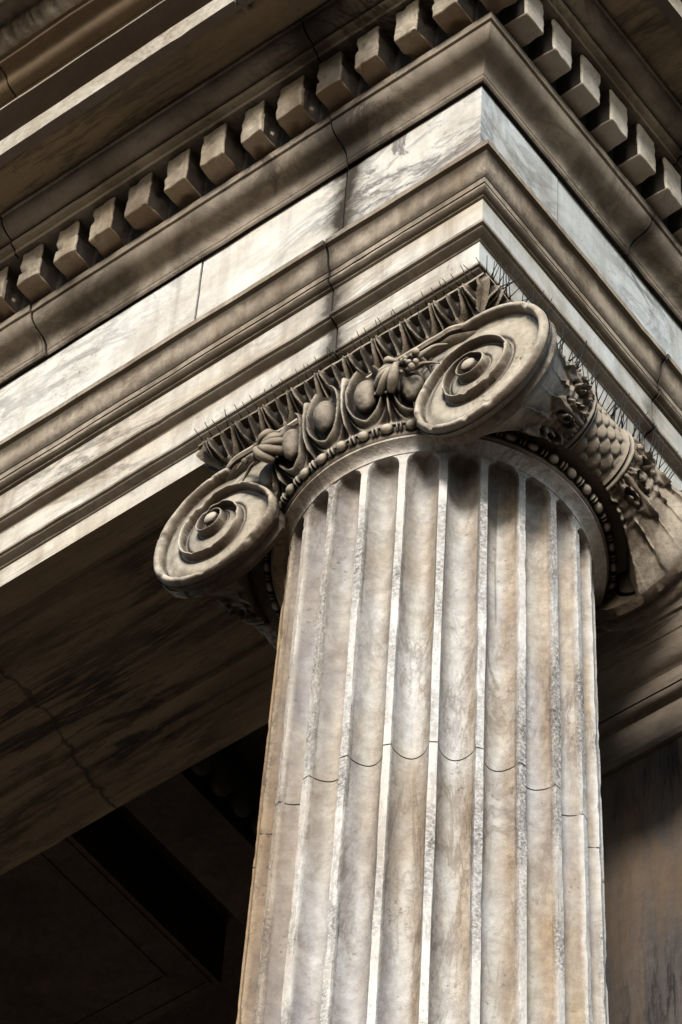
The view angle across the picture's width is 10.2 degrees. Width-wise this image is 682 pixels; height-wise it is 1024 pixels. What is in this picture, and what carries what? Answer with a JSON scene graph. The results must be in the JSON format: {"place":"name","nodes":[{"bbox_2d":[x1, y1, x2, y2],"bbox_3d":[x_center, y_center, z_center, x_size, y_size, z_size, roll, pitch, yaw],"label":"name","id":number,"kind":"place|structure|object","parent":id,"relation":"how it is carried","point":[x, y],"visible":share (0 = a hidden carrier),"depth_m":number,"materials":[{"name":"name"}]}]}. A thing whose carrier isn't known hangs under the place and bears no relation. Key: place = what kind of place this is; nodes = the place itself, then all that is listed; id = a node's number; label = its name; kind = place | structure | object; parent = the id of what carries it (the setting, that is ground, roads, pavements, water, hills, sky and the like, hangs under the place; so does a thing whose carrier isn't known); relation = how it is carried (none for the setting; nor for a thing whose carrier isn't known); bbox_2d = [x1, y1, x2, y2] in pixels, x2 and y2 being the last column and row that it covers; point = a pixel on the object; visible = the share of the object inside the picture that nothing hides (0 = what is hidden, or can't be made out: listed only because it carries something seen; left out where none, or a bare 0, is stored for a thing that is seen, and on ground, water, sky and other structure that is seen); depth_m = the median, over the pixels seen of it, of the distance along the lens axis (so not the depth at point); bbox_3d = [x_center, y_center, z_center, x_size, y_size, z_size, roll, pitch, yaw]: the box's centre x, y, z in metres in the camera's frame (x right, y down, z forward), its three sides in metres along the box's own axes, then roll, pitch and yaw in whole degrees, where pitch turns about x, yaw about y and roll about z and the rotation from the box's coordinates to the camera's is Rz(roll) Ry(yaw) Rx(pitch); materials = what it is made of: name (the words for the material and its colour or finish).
{"place":"outdoors","nodes":[
{"label":"outdoors","id":0,"kind":"place"},
{"label":"ground","id":1,"kind":"structure","parent":0,"visible":0},
{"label":"steps","id":2,"kind":"structure","parent":1,"relation":"on","visible":0},
{"bbox_2d":[154,273,681,1023],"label":"fluted column","id":3,"kind":"structure","parent":2,"relation":"on","point":[430,549],"depth_m":9.01,"materials":[{"name":"stone"}]},
{"bbox_2d":[194,257,485,440],"bbox_3d":[-0.010,-0.418,9.988,0.958,0.107,0.019,-30,-61,22],"label":"bird spike strip","id":4,"kind":"object","parent":3,"relation":"on","point":[341,351],"visible":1,"depth_m":9.98,"materials":[{"name":"grey metal"}]},
{"bbox_2d":[0,0,681,874],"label":"entablature","id":5,"kind":"structure","parent":3,"relation":"on","point":[210,210],"depth_m":10.83,"materials":[{"name":"stone"}]},
{"bbox_2d":[0,723,267,1023],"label":"porch ceiling","id":6,"kind":"structure","parent":5,"relation":"attached to","point":[134,911],"depth_m":11.86,"materials":[{"name":"stone"}]},
{"bbox_2d":[486,258,681,479],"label":"bird spike strip","id":7,"kind":"object","parent":3,"relation":"on","point":[591,378],"visible":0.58,"depth_m":10.02,"materials":[{"name":"grey metal"}]},
{"bbox_2d":[596,597,681,1023],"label":"wall pilaster","id":8,"kind":"object","parent":2,"relation":"on","point":[639,682],"depth_m":9.86,"materials":[{"name":"stone"}]}
]}

